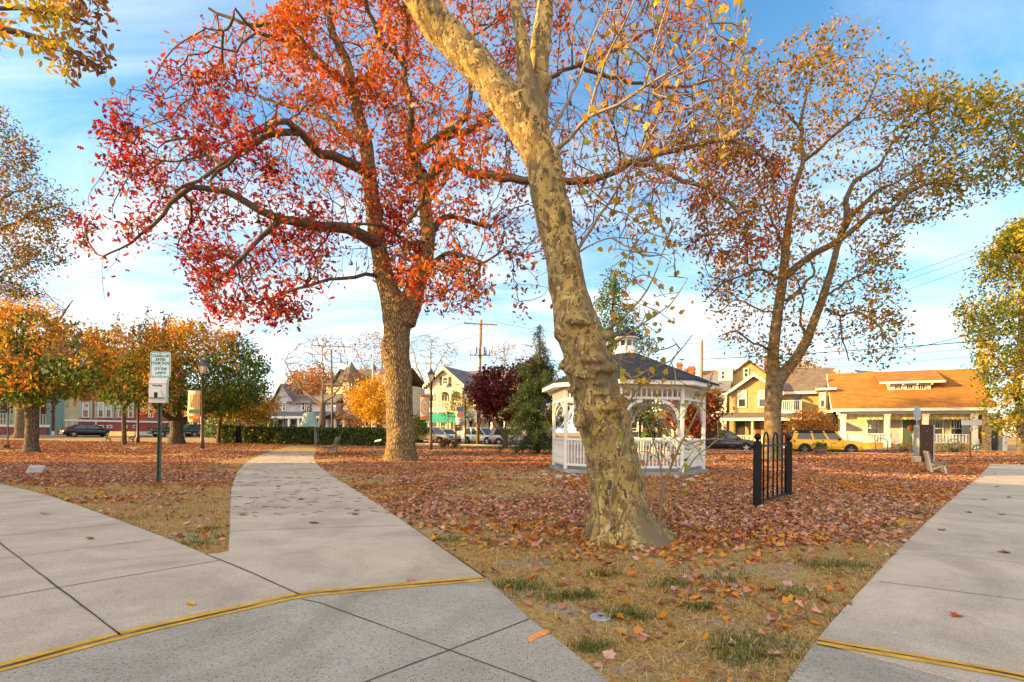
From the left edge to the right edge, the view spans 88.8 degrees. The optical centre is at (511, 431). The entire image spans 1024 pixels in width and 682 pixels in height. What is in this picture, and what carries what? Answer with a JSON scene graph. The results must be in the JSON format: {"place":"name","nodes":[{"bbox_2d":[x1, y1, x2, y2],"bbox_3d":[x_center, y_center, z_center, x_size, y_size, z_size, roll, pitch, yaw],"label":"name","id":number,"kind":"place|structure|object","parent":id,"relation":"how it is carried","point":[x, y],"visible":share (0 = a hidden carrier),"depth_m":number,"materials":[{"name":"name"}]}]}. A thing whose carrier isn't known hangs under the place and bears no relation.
{"place":"outdoors","nodes":[
{"label":"outdoors","id":0,"kind":"place"},
{"bbox_2d":[0,436,214,437],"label":"side street","id":1,"kind":"structure","parent":0,"point":[92,436],"depth_m":61.74,"materials":[{"name":"grey asphalt"}]},
{"bbox_2d":[59,424,115,436],"bbox_3d":[-49.053,-0.093,60.498,2.168,1.506,4.925,0,0,38],"label":"black sedan","id":2,"kind":"object","parent":1,"relation":"on","point":[75,430],"visible":0.83,"depth_m":59.64,"materials":[{"name":"black paint"}]},
{"bbox_2d":[146,422,200,436],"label":"green pickup","id":3,"kind":"object","parent":1,"relation":"on","point":[188,431],"visible":0.63,"depth_m":65.96,"materials":[{"name":"green paint"}]},
{"bbox_2d":[0,452,486,667],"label":"corner pavement","id":4,"kind":"structure","parent":0,"point":[334,550],"depth_m":5.17,"materials":[{"name":"concrete"}]},
{"bbox_2d":[0,542,296,634],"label":"pavement joint lines","id":5,"kind":"object","parent":4,"relation":"on","point":[78,602],"visible":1,"depth_m":4.33,"materials":[{"name":"grey concrete"}]},
{"bbox_2d":[234,452,392,516],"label":"fallen leaves","id":6,"kind":"object","parent":4,"relation":"on","point":[293,494],"visible":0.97,"depth_m":10.20,"materials":[{"name":"brown plant"}]},
{"bbox_2d":[2,490,1023,599],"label":"pavement score lines","id":7,"kind":"object","parent":4,"relation":"on","point":[354,526],"visible":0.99,"depth_m":5.28,"materials":[{"name":"grey concrete"}]},
{"bbox_2d":[0,579,609,681],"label":"corner ramp pavement","id":8,"kind":"structure","parent":0,"point":[298,640],"depth_m":3.11,"materials":[{"name":"concrete"}]},
{"bbox_2d":[0,578,483,667],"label":"kerb joint line","id":9,"kind":"object","parent":8,"relation":"on","point":[203,616],"visible":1,"depth_m":3.53,"materials":[{"name":"yellow paint"}]},
{"bbox_2d":[0,576,485,670],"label":"yellow kerb marking","id":10,"kind":"object","parent":8,"relation":"on","point":[121,632],"visible":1,"depth_m":3.59,"materials":[{"name":"paint"}]},
{"bbox_2d":[301,598,537,681],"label":"ramp joint lines","id":11,"kind":"object","parent":8,"relation":"on","point":[434,644],"visible":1,"depth_m":3.12,"materials":[{"name":"black concrete"}]},
{"bbox_2d":[528,629,549,641],"bbox_3d":[0.164,1.294,3.317,0.066,0.001,0.240,1,0,37],"label":"orange paint mark","id":12,"kind":"object","parent":8,"relation":"on","point":[540,633],"visible":1,"depth_m":3.31,"materials":[{"name":"orange paint"}]},
{"bbox_2d":[0,432,1022,681],"bbox_3d":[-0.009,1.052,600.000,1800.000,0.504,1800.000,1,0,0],"label":"ground","id":13,"kind":"structure","parent":0,"point":[538,616],"depth_m":4.87,"materials":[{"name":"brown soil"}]},
{"bbox_2d":[0,396,9,448],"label":"utility box","id":14,"kind":"object","parent":13,"relation":"on","point":[2,446],"visible":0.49,"depth_m":30.15,"materials":[{"name":"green metal"}]},
{"bbox_2d":[25,465,45,472],"bbox_3d":[-13.339,1.077,14.630,0.360,0.254,0.288,1,0,-25],"label":"plaque marker","id":15,"kind":"object","parent":13,"relation":"on","point":[36,468],"visible":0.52,"depth_m":14.63,"materials":[{"name":"stone"}]},
{"bbox_2d":[0,276,81,438],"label":"tree","id":16,"kind":"object","parent":13,"relation":"on","point":[19,424],"visible":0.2,"depth_m":49.57,"materials":[{"name":"orange plant"}]},
{"bbox_2d":[0,104,88,309],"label":"street tree","id":17,"kind":"object","parent":13,"relation":"on","point":[17,266],"visible":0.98,"depth_m":32.10,"materials":[{"name":"brown plant"}]},
{"bbox_2d":[0,0,120,87],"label":"tree","id":18,"kind":"object","parent":13,"relation":"on","point":[42,12],"visible":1,"depth_m":9.47,"materials":[{"name":"orange plant"}]},
{"bbox_2d":[0,291,126,452],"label":"cherry tree","id":19,"kind":"object","parent":13,"relation":"on","point":[68,382],"visible":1,"depth_m":25.54,"materials":[{"name":"orange plant"}]},
{"bbox_2d":[0,316,188,434],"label":"victorian house","id":20,"kind":"structure","parent":13,"relation":"on","point":[61,415],"depth_m":68.03,"materials":[{"name":"brick"}]},
{"bbox_2d":[81,402,88,417],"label":"window","id":21,"kind":"structure","parent":20,"relation":"in","point":[85,409],"depth_m":68.34,"materials":[{"name":"white glass"}]},
{"bbox_2d":[97,402,103,417],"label":"window","id":22,"kind":"structure","parent":20,"relation":"in","point":[100,405],"depth_m":69.90,"materials":[{"name":"white glass"}]},
{"bbox_2d":[39,437,199,437],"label":"side street kerb","id":23,"kind":"structure","parent":13,"relation":"on","point":[111,437],"depth_m":55.91,"materials":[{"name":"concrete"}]},
{"bbox_2d":[83,306,187,444],"bbox_3d":[-26.799,-3.940,37.075,10.192,9.961,5.390,0,0,35],"label":"cherry tree","id":24,"kind":"object","parent":13,"relation":"on","point":[117,395],"visible":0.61,"depth_m":36.41,"materials":[{"name":"orange plant"}]},
{"bbox_2d":[136,372,148,442],"bbox_3d":[-29.057,-1.917,41.000,1.075,5.759,0.509,1,0,0],"label":"street lamp","id":25,"kind":"object","parent":13,"relation":"on","point":[143,413],"visible":0.27,"depth_m":40.94,"materials":[{"name":"brown metal"}]},
{"bbox_2d":[148,352,170,481],"bbox_3d":[-8.329,-0.279,12.308,0.459,3.213,0.258,1,0,0],"label":"sign post","id":26,"kind":"object","parent":13,"relation":"on","point":[160,365],"visible":1,"depth_m":12.36,"materials":[{"name":"white metal"}]},
{"bbox_2d":[187,360,208,448],"bbox_3d":[-19.913,-1.716,33.000,1.235,5.679,0.509,1,0,0],"label":"street lamp","id":27,"kind":"object","parent":13,"relation":"on","point":[194,405],"visible":0.97,"depth_m":32.95,"materials":[{"name":"brown metal"}]},
{"bbox_2d":[124,313,276,443],"bbox_3d":[-24.189,-4.037,39.979,13.820,10.199,10.050,1,0,0],"label":"cherry tree","id":28,"kind":"object","parent":13,"relation":"on","point":[232,396],"visible":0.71,"depth_m":38.42,"materials":[{"name":"green plant"}]},
{"bbox_2d":[220,425,243,443],"bbox_3d":[-23.572,0.279,44.004,1.496,1.740,1.800,1,0,0],"label":"clipped hedge","id":29,"kind":"object","parent":13,"relation":"on","point":[231,434],"visible":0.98,"depth_m":43.43,"materials":[{"name":"green plant"}]},
{"bbox_2d":[184,383,284,442],"bbox_3d":[-23.673,-1.657,44.010,9.989,5.441,5.903,1,0,0],"label":"maple tree","id":30,"kind":"object","parent":13,"relation":"on","point":[259,415],"visible":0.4,"depth_m":43.31,"materials":[{"name":"orange plant"}]},
{"bbox_2d":[204,411,280,437],"bbox_3d":[-32.255,-0.987,62.010,10.099,3.794,4.430,1,0,0],"label":"evergreen bush","id":31,"kind":"object","parent":13,"relation":"on","point":[209,429],"visible":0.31,"depth_m":61.43,"materials":[{"name":"green plant"}]},
{"bbox_2d":[241,426,315,444],"bbox_3d":[-19.350,0.353,43.452,6.175,1.667,1.494,1,0,6],"label":"clipped hedge","id":32,"kind":"object","parent":13,"relation":"on","point":[285,435],"visible":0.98,"depth_m":42.98,"materials":[{"name":"green plant"}]},
{"bbox_2d":[265,383,342,427],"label":"grey house","id":33,"kind":"structure","parent":13,"relation":"on","point":[293,413],"depth_m":79.13,"materials":[{"name":"grey wood"}]},
{"bbox_2d":[298,407,319,442],"bbox_3d":[-18.424,-0.526,47.500,1.860,3.430,1.860,1,0,0],"label":"bell monument","id":34,"kind":"object","parent":13,"relation":"on","point":[309,419],"visible":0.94,"depth_m":46.99,"materials":[{"name":"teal metal"}]},
{"bbox_2d":[285,363,337,395],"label":"maple tree","id":35,"kind":"object","parent":13,"relation":"on","point":[312,382],"visible":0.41,"depth_m":81.55,"materials":[{"name":"orange plant"}]},
{"bbox_2d":[280,333,353,427],"bbox_3d":[-21.699,-5.027,58.117,11.126,12.257,7.103,1,0,43],"label":"bare tree","id":36,"kind":"object","parent":13,"relation":"on","point":[322,419],"visible":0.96,"depth_m":57.86,"materials":[{"name":"brown plant"}]},
{"bbox_2d":[311,343,350,426],"bbox_3d":[-20.804,-4.449,59.975,4.605,11.341,0.330,1,0,0],"label":"utility pole","id":37,"kind":"object","parent":13,"relation":"on","point":[332,421],"visible":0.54,"depth_m":59.88,"materials":[{"name":"brown wood"}]},
{"bbox_2d":[323,437,339,453],"bbox_3d":[-9.563,0.767,27.747,0.714,0.993,1.400,1,0,-11],"label":"park bench","id":38,"kind":"object","parent":13,"relation":"on","point":[337,439],"visible":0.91,"depth_m":27.21,"materials":[{"name":"brown wood"}]},
{"bbox_2d":[316,427,386,445],"bbox_3d":[-13.008,0.417,42.567,6.107,1.649,1.461,1,0,9],"label":"clipped hedge","id":39,"kind":"object","parent":13,"relation":"on","point":[366,436],"visible":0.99,"depth_m":42.10,"materials":[{"name":"green plant"}]},
{"bbox_2d":[329,365,383,427],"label":"brown tree","id":40,"kind":"object","parent":13,"relation":"on","point":[358,421],"visible":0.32,"depth_m":61.65,"materials":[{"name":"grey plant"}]},
{"bbox_2d":[342,374,386,427],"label":"maple tree","id":41,"kind":"object","parent":13,"relation":"on","point":[370,408],"visible":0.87,"depth_m":51.36,"materials":[{"name":"orange plant"}]},
{"bbox_2d":[349,329,383,369],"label":"bare tree","id":42,"kind":"object","parent":13,"relation":"on","point":[374,347],"visible":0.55,"depth_m":89.81,"materials":[{"name":"grey plant"}]},
{"bbox_2d":[316,362,425,431],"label":"turreted house","id":43,"kind":"structure","parent":13,"relation":"on","point":[417,382],"depth_m":79.06,"materials":[{"name":"beige"}]},
{"bbox_2d":[371,357,384,427],"bbox_3d":[-14.340,-3.372,55.917,1.455,9.293,0.199,0,0,8],"label":"flagpole","id":44,"kind":"object","parent":13,"relation":"on","point":[375,371],"visible":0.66,"depth_m":55.95,"materials":[{"name":"white paint"}]},
{"bbox_2d":[413,412,429,442],"bbox_3d":[-9.872,-0.428,55.067,2.502,3.256,2.646,1,0,0],"label":"evergreen bush","id":45,"kind":"object","parent":13,"relation":"on","point":[422,423],"visible":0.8,"depth_m":54.66,"materials":[{"name":"green plant"}]},
{"bbox_2d":[419,369,435,449],"bbox_3d":[-5.857,-1.519,36.000,1.075,5.636,0.509,1,0,0],"label":"street lamp","id":46,"kind":"object","parent":13,"relation":"on","point":[424,406],"visible":0.99,"depth_m":35.93,"materials":[{"name":"brown metal"}]},
{"bbox_2d":[63,0,807,461],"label":"oak tree","id":47,"kind":"object","parent":13,"relation":"on","point":[401,310],"visible":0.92,"depth_m":20.73,"materials":[{"name":"red plant"}]},
{"bbox_2d":[410,335,460,388],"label":"bare tree","id":48,"kind":"object","parent":13,"relation":"on","point":[430,357],"visible":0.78,"depth_m":83.92,"materials":[{"name":"grey plant"}]},
{"bbox_2d":[442,388,475,440],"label":"street tree","id":49,"kind":"object","parent":13,"relation":"on","point":[453,403],"visible":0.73,"depth_m":51.93,"materials":[{"name":"plant"}]},
{"bbox_2d":[456,391,467,443],"bbox_3d":[-4.844,-1.355,50.000,1.235,5.326,0.509,1,0,0],"label":"street lamp","id":50,"kind":"object","parent":13,"relation":"on","point":[460,415],"visible":0.98,"depth_m":49.94,"materials":[{"name":"metal"}]},
{"bbox_2d":[464,319,497,443],"bbox_3d":[-3.018,-4.667,49.865,3.205,12.088,0.610,1,0,0],"label":"utility pole","id":51,"kind":"object","parent":13,"relation":"on","point":[483,351],"visible":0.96,"depth_m":49.85,"materials":[{"name":"brown wood"}]},
{"bbox_2d":[422,358,548,440],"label":"gothic cottage","id":52,"kind":"structure","parent":13,"relation":"on","point":[446,376],"depth_m":70.04,"materials":[{"name":"grey"}]},
{"bbox_2d":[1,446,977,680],"bbox_3d":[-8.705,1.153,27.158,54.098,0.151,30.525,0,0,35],"label":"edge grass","id":53,"kind":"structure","parent":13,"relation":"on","point":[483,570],"depth_m":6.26,"materials":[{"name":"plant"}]},
{"bbox_2d":[10,463,971,681],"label":"grass tufts","id":54,"kind":"object","parent":13,"relation":"on","point":[588,644],"visible":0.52,"depth_m":4.20,"materials":[{"name":"green plant"}]},
{"bbox_2d":[0,457,987,522],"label":"fallen leaves","id":55,"kind":"object","parent":13,"relation":"on","point":[899,475],"depth_m":13.42,"materials":[{"name":"brown plant"}]},
{"bbox_2d":[71,501,938,681],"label":"fallen leaves","id":56,"kind":"object","parent":13,"relation":"on","point":[611,654],"depth_m":6.72,"materials":[{"name":"brown plant"}]},
{"bbox_2d":[462,355,557,447],"bbox_3d":[-0.172,-2.369,39.887,7.562,7.498,6.770,1,0,0],"label":"japanese maple","id":57,"kind":"object","parent":13,"relation":"on","point":[489,398],"visible":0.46,"depth_m":38.99,"materials":[{"name":"red plant"}]},
{"bbox_2d":[0,439,1023,465],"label":"fallen leaves","id":58,"kind":"object","parent":13,"relation":"on","point":[79,448],"visible":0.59,"depth_m":29.02,"materials":[{"name":"brown plant"}]},
{"bbox_2d":[488,341,552,374],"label":"bare tree","id":59,"kind":"object","parent":13,"relation":"on","point":[501,351],"visible":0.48,"depth_m":69.69,"materials":[{"name":"grey plant"}]},
{"bbox_2d":[494,323,573,453],"bbox_3d":[1.412,-2.416,30.911,5.026,8.293,5.188,0,0,-29],"label":"spruce tree","id":60,"kind":"object","parent":13,"relation":"on","point":[529,413],"visible":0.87,"depth_m":30.70,"materials":[{"name":"green plant"}]},
{"bbox_2d":[403,0,762,550],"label":"sycamore tree","id":61,"kind":"object","parent":13,"relation":"on","point":[620,513],"visible":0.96,"depth_m":6.18,"materials":[{"name":"brown plant"}]},
{"bbox_2d":[167,436,1019,456],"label":"street kerb","id":62,"kind":"structure","parent":13,"relation":"on","point":[706,449],"depth_m":37.55,"materials":[{"name":"concrete"}]},
{"bbox_2d":[590,612,610,621],"bbox_3d":[0.619,1.311,3.660,0.150,0.049,0.150,1,0,0],"label":"survey disc","id":63,"kind":"object","parent":13,"relation":"on","point":[601,617],"visible":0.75,"depth_m":3.63,"materials":[{"name":"metal"}]},
{"bbox_2d":[592,264,667,360],"bbox_3d":[6.114,-3.969,29.188,4.764,10.808,3.648,0,0,-18],"label":"spruce tree","id":64,"kind":"object","parent":13,"relation":"on","point":[614,284],"visible":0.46,"depth_m":28.79,"materials":[{"name":"green plant"}]},
{"bbox_2d":[541,326,719,475],"bbox_3d":[3.910,-1.156,17.900,5.525,4.940,5.525,0,0,-6],"label":"gazebo","id":65,"kind":"object","parent":13,"relation":"on","point":[564,450],"visible":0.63,"depth_m":16.57,"materials":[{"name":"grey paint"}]},
{"bbox_2d":[258,399,1015,432],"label":"trees","id":66,"kind":"object","parent":13,"relation":"on","point":[560,415],"visible":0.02,"depth_m":145.30,"materials":[{"name":"green plant"}]},
{"bbox_2d":[625,399,663,448],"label":"street tree","id":67,"kind":"object","parent":13,"relation":"on","point":[649,415],"visible":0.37,"depth_m":41.50,"materials":[{"name":"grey plant"}]},
{"bbox_2d":[643,416,662,447],"bbox_3d":[11.742,-0.035,43.995,1.971,2.898,2.186,1,0,0],"label":"evergreen bush","id":68,"kind":"object","parent":13,"relation":"on","point":[654,431],"visible":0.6,"depth_m":43.74,"materials":[{"name":"green plant"}]},
{"bbox_2d":[632,362,731,438],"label":"white house","id":69,"kind":"structure","parent":13,"relation":"on","point":[725,385],"depth_m":59.60,"materials":[{"name":"grey wood"}]},
{"bbox_2d":[659,382,732,442],"bbox_3d":[12.496,-1.144,35.943,4.222,5.269,5.761,0,0,38],"label":"red bush tree","id":70,"kind":"object","parent":13,"relation":"on","point":[695,428],"visible":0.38,"depth_m":35.37,"materials":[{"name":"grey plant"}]},
{"bbox_2d":[700,340,702,377],"bbox_3d":[17.721,-3.510,49.000,0.340,10.131,0.340,1,0,0],"label":"utility pole","id":71,"kind":"object","parent":13,"relation":"on","point":[701,358],"visible":0.34,"depth_m":48.88,"materials":[{"name":"brown wood"}]},
{"bbox_2d":[703,339,1000,359],"bbox_3d":[23.399,-6.128,40.000,0.060,1.263,21.248,0,0,-32],"label":"overhead wire","id":72,"kind":"object","parent":71,"relation":"attached to","point":[880,348],"visible":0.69,"depth_m":35.24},
{"bbox_2d":[703,351,1023,370],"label":"overhead wire","id":73,"kind":"object","parent":71,"relation":"attached to","point":[858,365],"visible":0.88,"depth_m":37.49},
{"bbox_2d":[423,440,1014,451],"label":"kerb","id":74,"kind":"structure","parent":13,"relation":"on","point":[863,448],"depth_m":44.38,"materials":[{"name":"concrete"}]},
{"bbox_2d":[703,359,836,446],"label":"tan house","id":75,"kind":"structure","parent":13,"relation":"on","point":[809,389],"depth_m":52.68,"materials":[{"name":"brown"}]},
{"bbox_2d":[736,422,744,438],"bbox_3d":[23.337,0.104,53.462,0.822,2.200,0.050,0,0,30],"label":"door","id":76,"kind":"structure","parent":75,"relation":"in","point":[740,426],"depth_m":53.42,"materials":[{"name":"brown wood"}]},
{"bbox_2d":[737,390,746,407],"bbox_3d":[23.495,-3.338,53.365,0.861,1.780,0.130,0,0,30],"label":"window","id":77,"kind":"structure","parent":75,"relation":"in","point":[741,394],"depth_m":53.36,"materials":[{"name":"white glass"}]},
{"bbox_2d":[758,390,764,407],"bbox_3d":[25.099,-3.280,52.437,0.752,1.750,0.130,0,0,30],"label":"window","id":78,"kind":"structure","parent":75,"relation":"in","point":[761,393],"depth_m":52.48,"materials":[{"name":"white glass"}]},
{"bbox_2d":[753,432,793,506],"bbox_3d":[5.064,0.723,10.052,0.211,1.442,2.353,1,0,40],"label":"iron fence","id":79,"kind":"object","parent":13,"relation":"on","point":[758,486],"visible":0.95,"depth_m":9.72,"materials":[{"name":"black metal"}]},
{"bbox_2d":[782,403,840,434],"bbox_3d":[23.955,-0.382,42.015,5.433,3.944,4.340,1,0,0],"label":"orange shrub","id":80,"kind":"object","parent":13,"relation":"on","point":[805,423],"visible":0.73,"depth_m":41.38,"materials":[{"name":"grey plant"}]},
{"bbox_2d":[809,440,829,453],"bbox_3d":[20.110,1.016,34.013,1.140,0.918,1.278,1,0,0],"label":"barrel planter","id":81,"kind":"object","parent":13,"relation":"on","point":[820,448],"visible":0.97,"depth_m":33.81,"materials":[{"name":"wood"}]},
{"bbox_2d":[685,7,1023,458],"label":"plane tree","id":82,"kind":"object","parent":13,"relation":"on","point":[777,375],"visible":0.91,"depth_m":25.45,"materials":[{"name":"orange plant"}]},
{"bbox_2d":[890,439,912,450],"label":"garden plant","id":83,"kind":"object","parent":13,"relation":"on","point":[903,448],"visible":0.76,"depth_m":40.34,"materials":[{"name":"green plant"}]},
{"bbox_2d":[826,357,1010,449],"bbox_3d":[37.192,-2.466,48.796,13.466,8.820,10.835,0,0,27],"label":"bungalow","id":84,"kind":"object","parent":13,"relation":"on","point":[870,408],"visible":0.83,"depth_m":46.17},
{"bbox_2d":[866,419,878,436],"bbox_3d":[33.192,-0.310,48.102,0.933,1.600,0.130,0,0,27],"label":"window","id":85,"kind":"structure","parent":84,"relation":"in","point":[872,426],"depth_m":48.10,"materials":[{"name":"white paint"}]},
{"bbox_2d":[901,419,919,442],"bbox_3d":[35.660,-0.144,46.758,1.348,2.390,0.352,1,0,22],"label":"door","id":86,"kind":"structure","parent":84,"relation":"in","point":[907,426],"depth_m":46.90,"materials":[{"name":"white paint"}]},
{"bbox_2d":[931,419,943,437],"bbox_3d":[37.415,-0.274,45.947,0.851,1.600,0.130,0,0,27],"label":"window","id":87,"kind":"structure","parent":84,"relation":"in","point":[939,424],"depth_m":45.92,"materials":[{"name":"white paint"}]},
{"bbox_2d":[950,419,962,437],"bbox_3d":[38.591,-0.263,45.347,0.888,1.600,0.130,0,0,27],"label":"window","id":88,"kind":"structure","parent":84,"relation":"in","point":[956,427],"depth_m":45.36,"materials":[{"name":"white glass"}]},
{"bbox_2d":[913,425,934,461],"bbox_3d":[19.798,0.571,25.067,0.742,1.804,0.435,1,0,0],"label":"notice cabinet","id":89,"kind":"object","parent":13,"relation":"on","point":[924,437],"visible":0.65,"depth_m":24.85,"materials":[{"name":"brown"}]},
{"bbox_2d":[923,451,947,472],"bbox_3d":[14.559,1.067,17.978,0.584,0.797,1.000,1,0,33],"label":"park bench","id":90,"kind":"object","parent":13,"relation":"on","point":[928,460],"visible":0.89,"depth_m":17.73,"materials":[{"name":"grey wood"}]},
{"bbox_2d":[935,442,978,451],"bbox_3d":[34.146,1.172,40.016,3.718,1.046,1.347,0,0,-10],"label":"garden plant","id":91,"kind":"object","parent":13,"relation":"on","point":[951,448],"visible":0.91,"depth_m":39.98,"materials":[{"name":"green plant"}]},
{"bbox_2d":[961,419,981,457],"bbox_3d":[25.921,0.431,29.513,1.157,2.290,0.155,1,0,0],"label":"street sign","id":92,"kind":"object","parent":13,"relation":"on","point":[969,422],"visible":0.83,"depth_m":29.47,"materials":[{"name":"metal"}]},
{"bbox_2d":[947,211,1023,453],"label":"locust tree","id":93,"kind":"object","parent":13,"relation":"on","point":[1014,391],"visible":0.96,"depth_m":35.92,"materials":[{"name":"green plant"}]},
{"bbox_2d":[991,428,1007,450],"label":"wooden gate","id":94,"kind":"structure","parent":13,"relation":"on","point":[998,441],"depth_m":42.40,"materials":[{"name":"white paint"}]},
{"bbox_2d":[0,0,1023,436],"label":"sky","id":95,"kind":"structure","parent":0,"point":[975,37],"materials":[{"name":"blue"}]},
{"bbox_2d":[420,441,955,452],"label":"street","id":96,"kind":"structure","parent":0,"point":[481,443],"depth_m":54.08,"materials":[{"name":"grey asphalt"}]},
{"bbox_2d":[415,427,454,442],"bbox_3d":[-8.837,0.429,55.501,5.375,1.853,2.229,1,0,19],"label":"silver pickup","id":97,"kind":"object","parent":96,"relation":"on","point":[437,433],"visible":0.52,"depth_m":54.58,"materials":[{"name":"beige paint"}]},
{"bbox_2d":[432,428,461,441],"bbox_3d":[-7.831,0.467,61.002,4.575,1.685,2.170,1,0,44],"label":"white crossover","id":98,"kind":"object","parent":96,"relation":"on","point":[448,431],"visible":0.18,"depth_m":60.30,"materials":[{"name":"grey paint"}]},
{"bbox_2d":[461,427,490,443],"bbox_3d":[-3.252,0.460,56.502,4.575,1.892,2.180,0,0,37],"label":"white suv","id":99,"kind":"object","parent":96,"relation":"on","point":[471,434],"visible":0.45,"depth_m":56.08,"materials":[{"name":"white paint"}]},
{"bbox_2d":[488,428,523,443],"bbox_3d":[-0.004,0.525,53.500,4.775,1.805,2.218,0,0,-7],"label":"grey suv","id":100,"kind":"object","parent":96,"relation":"on","point":[494,437],"visible":0.42,"depth_m":52.46,"materials":[{"name":"grey paint"}]},
{"bbox_2d":[697,430,753,449],"bbox_3d":[16.748,0.721,41.201,4.775,1.745,2.184,1,0,23],"label":"crossover car","id":101,"kind":"object","parent":96,"relation":"on","point":[731,440],"visible":0.41,"depth_m":40.31,"materials":[{"name":"grey paint"}]},
{"bbox_2d":[789,430,862,452],"bbox_3d":[22.280,0.771,37.301,4.475,1.789,2.148,0,0,20],"label":"yellow suv","id":102,"kind":"object","parent":96,"relation":"on","point":[801,440],"visible":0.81,"depth_m":36.64,"materials":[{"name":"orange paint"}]},
{"bbox_2d":[788,642,958,681],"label":"side ramp pavement","id":103,"kind":"structure","parent":0,"point":[824,663],"depth_m":2.87,"materials":[{"name":"concrete"}]},
{"bbox_2d":[816,464,1023,681],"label":"side pavement","id":104,"kind":"structure","parent":0,"point":[986,629],"depth_m":4.24,"materials":[{"name":"concrete"}]},
{"bbox_2d":[817,637,1023,679],"bbox_3d":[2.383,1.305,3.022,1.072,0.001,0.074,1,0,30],"label":"yellow kerb marking","id":105,"kind":"object","parent":104,"relation":"on","point":[930,657],"visible":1,"depth_m":3.03,"materials":[{"name":"paint"}]},
{"bbox_2d":[817,639,1023,676],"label":"kerb joint line","id":106,"kind":"object","parent":104,"relation":"on","point":[939,660],"visible":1,"depth_m":2.93,"materials":[{"name":"yellow paint"}]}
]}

